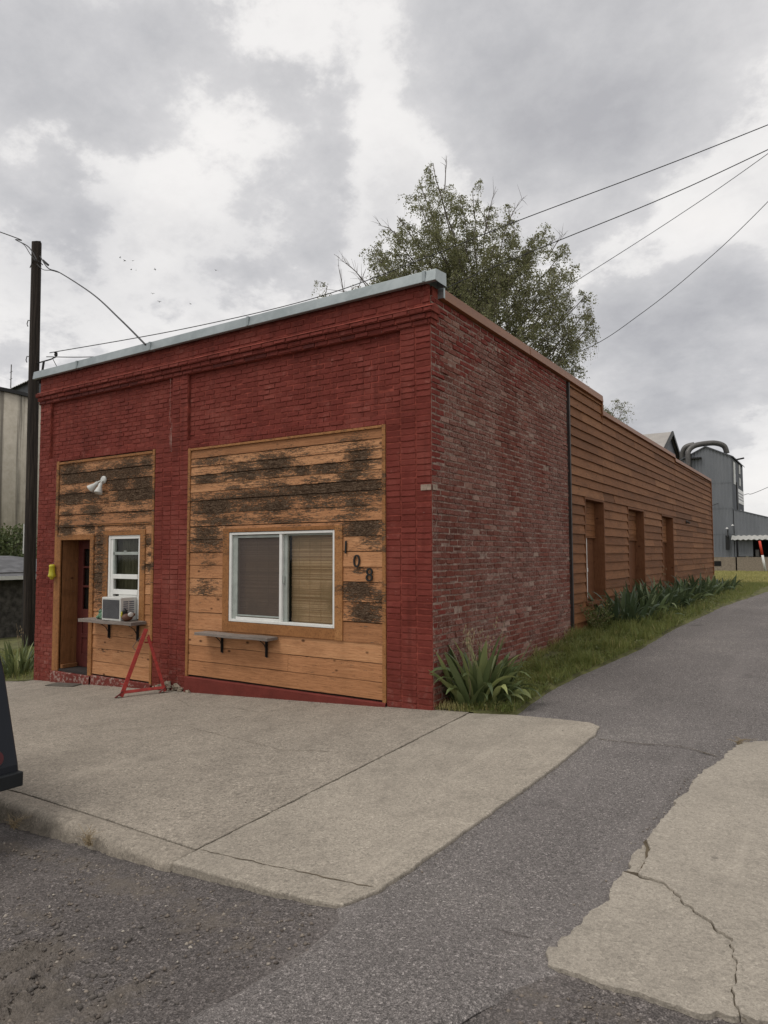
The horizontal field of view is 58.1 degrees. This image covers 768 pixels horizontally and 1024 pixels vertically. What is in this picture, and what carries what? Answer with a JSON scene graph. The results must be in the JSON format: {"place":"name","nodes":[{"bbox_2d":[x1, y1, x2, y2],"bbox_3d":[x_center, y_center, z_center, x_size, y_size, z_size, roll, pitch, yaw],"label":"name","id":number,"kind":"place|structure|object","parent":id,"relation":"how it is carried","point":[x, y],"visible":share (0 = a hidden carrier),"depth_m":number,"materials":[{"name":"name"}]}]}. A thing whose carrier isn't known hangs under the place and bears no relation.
{"place":"outdoors","nodes":[
{"label":"outdoors","id":0,"kind":"place"},
{"bbox_2d":[0,636,33,680],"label":"lawn","id":1,"kind":"structure","parent":0,"point":[14,641],"depth_m":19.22,"materials":[{"name":"green plant"}]},
{"bbox_2d":[0,625,33,675],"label":"iris plant","id":2,"kind":"object","parent":1,"relation":"on","point":[21,662],"visible":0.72,"depth_m":12.39,"materials":[{"name":"green plant"}]},
{"bbox_2d":[0,556,36,637],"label":"stone house","id":3,"kind":"structure","parent":1,"relation":"on","point":[11,584],"depth_m":23.02,"materials":[{"name":"stone"}]},
{"bbox_2d":[0,523,36,558],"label":"leafy shrub","id":4,"kind":"object","parent":1,"relation":"on","point":[8,543],"visible":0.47,"depth_m":29.18,"materials":[{"name":"green plant"}]},
{"bbox_2d":[22,241,57,647],"bbox_3d":[-9.272,-1.904,18.693,1.022,11.149,0.308,-1,-4,7],"label":"utility pole","id":5,"kind":"object","parent":1,"relation":"on","point":[29,572],"visible":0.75,"depth_m":18.61,"materials":[{"name":"brown wood"}]},
{"bbox_2d":[0,232,36,259],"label":"overhead wire","id":6,"kind":"object","parent":5,"relation":"attached to","point":[16,239],"visible":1,"depth_m":18.94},
{"bbox_2d":[46,149,767,357],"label":"overhead wire","id":7,"kind":"object","parent":5,"relation":"attached to","point":[562,238],"visible":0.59,"depth_m":16.84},
{"bbox_2d":[49,124,767,352],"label":"overhead wire","id":8,"kind":"object","parent":5,"relation":"attached to","point":[425,257],"visible":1,"depth_m":17.27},
{"bbox_2d":[5,680,472,850],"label":"sidewalk","id":9,"kind":"structure","parent":0,"point":[209,785],"depth_m":6.38,"materials":[{"name":"concrete"}]},
{"bbox_2d":[45,682,80,686],"bbox_3d":[-5.038,2.724,10.926,0.651,0.047,0.255,-2,-4,26],"label":"floor mat","id":10,"kind":"object","parent":9,"relation":"on","point":[65,684],"visible":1,"depth_m":10.89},
{"bbox_2d":[114,628,166,697],"bbox_3d":[-3.374,2.084,9.639,0.699,0.919,0.184,1,-4,-20],"label":"metal stand","id":11,"kind":"object","parent":9,"relation":"on","point":[132,666],"visible":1,"depth_m":9.61,"materials":[{"name":"red paint"}]},
{"bbox_2d":[27,703,720,929],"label":"gravel","id":12,"kind":"structure","parent":9,"relation":"on","point":[515,804],"depth_m":4.20,"materials":[{"name":"grey gravel"}]},
{"bbox_2d":[106,700,745,1019],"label":"pavement cracks","id":13,"kind":"object","parent":9,"relation":"on","point":[646,853],"visible":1,"depth_m":3.69,"materials":[{"name":"soil"}]},
{"bbox_2d":[0,823,742,1023],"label":"street","id":14,"kind":"structure","parent":0,"point":[190,994],"depth_m":3.07,"materials":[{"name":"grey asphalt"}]},
{"bbox_2d":[3,812,31,829],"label":"dry weed","id":15,"kind":"object","parent":14,"relation":"on","point":[14,824],"visible":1,"depth_m":4.83,"materials":[{"name":"brown plant"}]},
{"bbox_2d":[77,825,101,846],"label":"dry weed","id":16,"kind":"object","parent":14,"relation":"on","point":[88,841],"visible":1,"depth_m":4.34,"materials":[{"name":"brown plant"}]},
{"bbox_2d":[0,910,233,1023],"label":"gravel","id":17,"kind":"structure","parent":14,"relation":"on","point":[92,995],"depth_m":2.88,"materials":[{"name":"grey gravel"}]},
{"bbox_2d":[0,0,767,516],"label":"sky","id":18,"kind":"structure","parent":0,"point":[255,143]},
{"bbox_2d":[172,713,599,908],"bbox_3d":[0.435,2.060,5.262,1.454,0.267,4.073,-2,-4,33],"label":"driveway apron","id":19,"kind":"object","parent":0,"point":[381,824],"visible":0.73,"depth_m":4.47,"materials":[{"name":"concrete"}]},
{"bbox_2d":[180,592,767,1023],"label":"alley","id":20,"kind":"structure","parent":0,"point":[432,944],"depth_m":3.75,"materials":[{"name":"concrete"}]},
{"bbox_2d":[546,741,767,1023],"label":"broken driveway slab","id":21,"kind":"structure","parent":20,"relation":"on","point":[656,940],"depth_m":3.05,"materials":[{"name":"concrete"}]},
{"bbox_2d":[728,736,753,744],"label":"dry weed","id":22,"kind":"object","parent":20,"relation":"on","point":[740,740],"visible":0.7,"depth_m":5.65,"materials":[{"name":"beige plant"}]},
{"bbox_2d":[435,581,767,714],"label":"verge","id":23,"kind":"structure","parent":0,"point":[585,671],"depth_m":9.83,"materials":[{"name":"green plant"}]},
{"bbox_2d":[429,617,542,707],"bbox_3d":[1.044,1.681,7.785,1.508,0.982,1.313,-2,-4,33],"label":"iris plant","id":24,"kind":"object","parent":23,"relation":"on","point":[481,678],"visible":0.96,"depth_m":7.51,"materials":[{"name":"green plant"}]},
{"bbox_2d":[580,598,613,629],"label":"weed plant","id":25,"kind":"object","parent":23,"relation":"on","point":[593,621],"visible":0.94,"depth_m":11.88,"materials":[{"name":"green plant"}]},
{"bbox_2d":[587,580,671,623],"bbox_3d":[4.409,1.629,12.439,1.823,0.837,1.548,0,-3,-2],"label":"iris plant","id":26,"kind":"object","parent":23,"relation":"on","point":[624,609],"visible":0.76,"depth_m":12.33,"materials":[{"name":"green plant"}]},
{"bbox_2d":[612,585,682,617],"bbox_3d":[4.865,1.719,13.122,1.495,0.668,1.585,3,-5,-40],"label":"iris plant","id":27,"kind":"object","parent":23,"relation":"on","point":[662,605],"visible":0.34,"depth_m":12.92,"materials":[{"name":"green plant"}]},
{"bbox_2d":[617,577,691,613],"bbox_3d":[5.279,1.670,13.776,1.821,0.799,1.628,1,-4,-23],"label":"iris plant","id":28,"kind":"object","parent":23,"relation":"on","point":[640,591],"visible":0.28,"depth_m":13.46,"materials":[{"name":"green plant"}]},
{"bbox_2d":[634,574,710,603],"bbox_3d":[6.501,1.731,15.511,1.733,0.736,1.436,2,-4,-33],"label":"iris plant","id":29,"kind":"object","parent":23,"relation":"on","point":[680,585],"visible":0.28,"depth_m":15.39,"materials":[{"name":"green plant"}]},
{"bbox_2d":[643,565,706,608],"bbox_3d":[5.862,1.598,14.591,1.442,0.958,1.370,-1,-4,7],"label":"iris plant","id":30,"kind":"object","parent":23,"relation":"on","point":[686,600],"visible":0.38,"depth_m":14.29,"materials":[{"name":"green plant"}]},
{"bbox_2d":[658,579,712,601],"bbox_3d":[6.997,1.840,16.340,1.506,0.562,1.413,-2,-4,22],"label":"iris plant","id":31,"kind":"object","parent":23,"relation":"on","point":[698,590],"visible":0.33,"depth_m":15.90,"materials":[{"name":"green plant"}]},
{"bbox_2d":[664,565,729,597],"bbox_3d":[7.753,1.739,17.381,1.646,0.850,1.355,1,-4,-23],"label":"iris plant","id":32,"kind":"object","parent":23,"relation":"on","point":[691,579],"visible":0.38,"depth_m":17.08,"materials":[{"name":"green plant"}]},
{"bbox_2d":[683,575,734,594],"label":"iris plant","id":33,"kind":"object","parent":23,"relation":"on","point":[718,584],"visible":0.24,"depth_m":18.31,"materials":[{"name":"green plant"}]},
{"bbox_2d":[697,574,742,590],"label":"iris plant","id":34,"kind":"object","parent":23,"relation":"on","point":[733,582],"visible":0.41,"depth_m":19.55,"materials":[{"name":"green plant"}]},
{"bbox_2d":[530,154,766,308],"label":"overhead wire","id":35,"kind":"object","parent":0,"point":[667,222],"visible":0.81,"depth_m":26.14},
{"bbox_2d":[570,202,767,355],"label":"overhead wire","id":36,"kind":"object","parent":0,"point":[680,282],"visible":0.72,"depth_m":25.22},
{"bbox_2d":[714,570,767,582],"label":"lawn grass","id":37,"kind":"structure","parent":0,"point":[744,574],"depth_m":31.80,"materials":[{"name":"green plant"}]},
{"bbox_3d":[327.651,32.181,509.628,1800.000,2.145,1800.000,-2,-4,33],"label":"ground","id":38,"kind":"structure","parent":0,"visible":0},
{"bbox_2d":[0,387,40,549],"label":"concrete silo","id":39,"kind":"object","parent":38,"relation":"on","point":[13,424],"visible":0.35,"depth_m":39.13,"materials":[{"name":"beige concrete"}]},
{"bbox_2d":[10,364,40,393],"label":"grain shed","id":40,"kind":"structure","parent":39,"relation":"on","point":[23,387],"depth_m":58.10,"materials":[{"name":"metal"}]},
{"bbox_2d":[311,261,370,298],"bbox_3d":[-1.541,-2.436,22.801,2.469,12.045,1.981,-2,-4,33],"label":"birch tree","id":41,"kind":"object","parent":38,"relation":"on","point":[316,281],"visible":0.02,"depth_m":23.03,"materials":[{"name":"green plant"}]},
{"bbox_2d":[33,269,714,709],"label":"brick building","id":42,"kind":"structure","parent":38,"relation":"on","point":[435,455],"depth_m":9.35,"materials":[{"name":"brown brick"}]},
{"bbox_2d":[48,561,55,578],"bbox_3d":[-5.492,0.963,11.445,0.122,0.304,0.122,-2,-4,33],"label":"wasp trap","id":43,"kind":"object","parent":42,"relation":"hanging from","point":[51,574],"visible":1,"depth_m":11.41,"materials":[{"name":"yellow plastic"}]},
{"bbox_2d":[76,540,89,666],"bbox_3d":[-4.838,1.514,11.423,0.800,2.095,0.110,-2,-4,33],"label":"door","id":44,"kind":"structure","parent":42,"relation":"in","point":[82,627],"depth_m":11.59,"materials":[{"name":"brown wood"}]},
{"bbox_2d":[40,256,145,345],"bbox_3d":[-6.114,-4.577,14.213,0.381,4.912,9.900,2,-4,-35],"label":"overhead wire","id":45,"kind":"object","parent":42,"relation":"attached to","point":[132,331],"visible":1,"depth_m":12.82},
{"bbox_2d":[87,476,106,494],"bbox_3d":[-4.512,-0.419,10.851,0.321,0.303,0.189,-2,-4,33],"label":"floodlight","id":46,"kind":"object","parent":42,"relation":"attached to","point":[93,486],"visible":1,"depth_m":10.84,"materials":[{"name":"white plastic"}]},
{"bbox_2d":[78,617,145,640],"bbox_3d":[-4.103,1.773,10.407,1.280,0.309,0.269,-2,-4,33],"label":"wall shelf","id":47,"kind":"object","parent":42,"relation":"attached to","point":[136,623],"depth_m":10.25,"materials":[{"name":"grey wood"}]},
{"bbox_2d":[96,608,101,618],"bbox_3d":[-4.285,1.551,10.555,0.197,0.172,0.167,-2,-4,33],"label":"frog figurine","id":48,"kind":"object","parent":47,"relation":"on","point":[99,616],"visible":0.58,"depth_m":10.51,"materials":[{"name":"green ceramic"}]},
{"bbox_2d":[102,594,137,620],"bbox_3d":[-3.948,1.427,10.370,0.475,0.380,0.320,-2,-4,33],"label":"air conditioner","id":49,"kind":"object","parent":47,"relation":"on","point":[113,607],"visible":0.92,"depth_m":10.25,"materials":[{"name":"white plastic"}]},
{"bbox_2d":[120,609,134,620],"bbox_3d":[-3.745,1.509,10.146,0.207,0.182,0.131,3,-5,-45],"label":"duck figurine","id":50,"kind":"object","parent":47,"relation":"on","point":[125,615],"visible":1,"depth_m":10.10,"materials":[{"name":"ceramic"}]},
{"bbox_2d":[102,529,145,620],"bbox_3d":[-3.925,0.968,10.600,1.010,1.378,0.185,-2,-4,33],"label":"window","id":51,"kind":"structure","parent":42,"relation":"in","point":[129,568],"depth_m":10.66,"materials":[{"name":"white plastic"}]},
{"bbox_2d":[194,631,277,657],"bbox_3d":[-1.954,1.739,9.052,1.320,0.279,0.198,-2,-4,33],"label":"wall shelf","id":52,"kind":"object","parent":42,"relation":"attached to","point":[260,638],"depth_m":8.95,"materials":[{"name":"grey wood"}]},
{"bbox_2d":[222,525,343,640],"bbox_3d":[-1.279,0.862,8.915,2.013,1.430,0.242,-2,-4,33],"label":"window","id":53,"kind":"structure","parent":42,"relation":"in","point":[284,577],"depth_m":8.85,"materials":[{"name":"white plastic"}]},
{"bbox_2d":[353,555,359,566],"bbox_3d":[-0.323,0.578,8.171,0.092,0.148,0.016,-2,-4,33],"label":"house number","id":54,"kind":"object","parent":42,"relation":"attached to","point":[358,556],"visible":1,"depth_m":8.16,"materials":[{"name":"black metal"}]},
{"bbox_2d":[365,568,372,580],"bbox_3d":[-0.172,0.731,8.064,0.095,0.153,0.016,-2,-4,33],"label":"house number","id":55,"kind":"object","parent":42,"relation":"attached to","point":[368,574],"visible":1,"depth_m":8.05,"materials":[{"name":"black metal"}]},
{"bbox_2d":[583,496,606,606],"bbox_3d":[3.793,0.730,12.813,0.295,1.955,1.250,-2,-4,33],"label":"window","id":56,"kind":"structure","parent":42,"relation":"in","point":[594,517],"depth_m":13.23,"materials":[{"name":"brown wood"}]},
{"bbox_2d":[627,506,645,591],"bbox_3d":[5.532,0.892,15.482,0.295,1.945,1.510,-2,-4,33],"label":"window","id":57,"kind":"structure","parent":42,"relation":"in","point":[636,532],"depth_m":16.01,"materials":[{"name":"brown wood"}]},
{"bbox_2d":[661,514,674,586],"bbox_3d":[7.418,1.062,18.378,0.295,1.945,1.510,-2,-4,33],"label":"window","id":58,"kind":"structure","parent":42,"relation":"in","point":[667,534],"depth_m":18.93,"materials":[{"name":"brown wood"}]},
{"bbox_2d":[327,157,600,385],"bbox_3d":[2.820,-5.121,25.388,10.015,16.496,5.925,-1,-4,11],"label":"birch tree","id":59,"kind":"object","parent":38,"relation":"on","point":[495,286],"visible":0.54,"depth_m":24.92,"materials":[{"name":"green plant"}]},
{"bbox_2d":[643,431,679,459],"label":"barn","id":60,"kind":"structure","parent":38,"relation":"on","point":[667,440],"depth_m":55.37,"materials":[{"name":"black metal"}]},
{"bbox_2d":[679,440,744,570],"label":"grain elevator","id":61,"kind":"object","parent":38,"relation":"on","point":[723,471],"visible":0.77,"depth_m":48.70,"materials":[{"name":"metal"}]},
{"bbox_2d":[733,461,735,484],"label":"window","id":62,"kind":"structure","parent":61,"relation":"in","point":[734,475],"depth_m":49.11,"materials":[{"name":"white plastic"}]},
{"bbox_2d":[725,509,767,570],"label":"loading annex","id":63,"kind":"object","parent":38,"relation":"on","point":[750,530],"visible":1,"depth_m":47.51,"materials":[{"name":"metal"}]},
{"bbox_2d":[758,541,766,570],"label":"marker post","id":64,"kind":"object","parent":38,"relation":"on","point":[762,556],"visible":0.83,"depth_m":44.95,"materials":[{"name":"white plastic"}]},
{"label":"street","id":65,"kind":"structure","parent":0,"visible":0},
{"bbox_2d":[0,657,22,791],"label":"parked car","id":66,"kind":"object","parent":65,"relation":"on","point":[11,775],"visible":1,"depth_m":4.63,"materials":[{"name":"blue paint"}]},
{"bbox_2d":[0,790,194,871],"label":"kerb","id":67,"kind":"structure","parent":65,"relation":"on","point":[55,821],"depth_m":4.57,"materials":[{"name":"concrete"}]},
{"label":"lawn","id":68,"kind":"structure","parent":0,"visible":0},
{"bbox_2d":[603,399,634,422],"bbox_3d":[10.094,-1.155,31.302,2.674,8.651,3.135,-1,-4,20],"label":"birch tree","id":69,"kind":"object","parent":68,"relation":"on","point":[612,409],"visible":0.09,"depth_m":32.28,"materials":[{"name":"green plant"}]}
]}

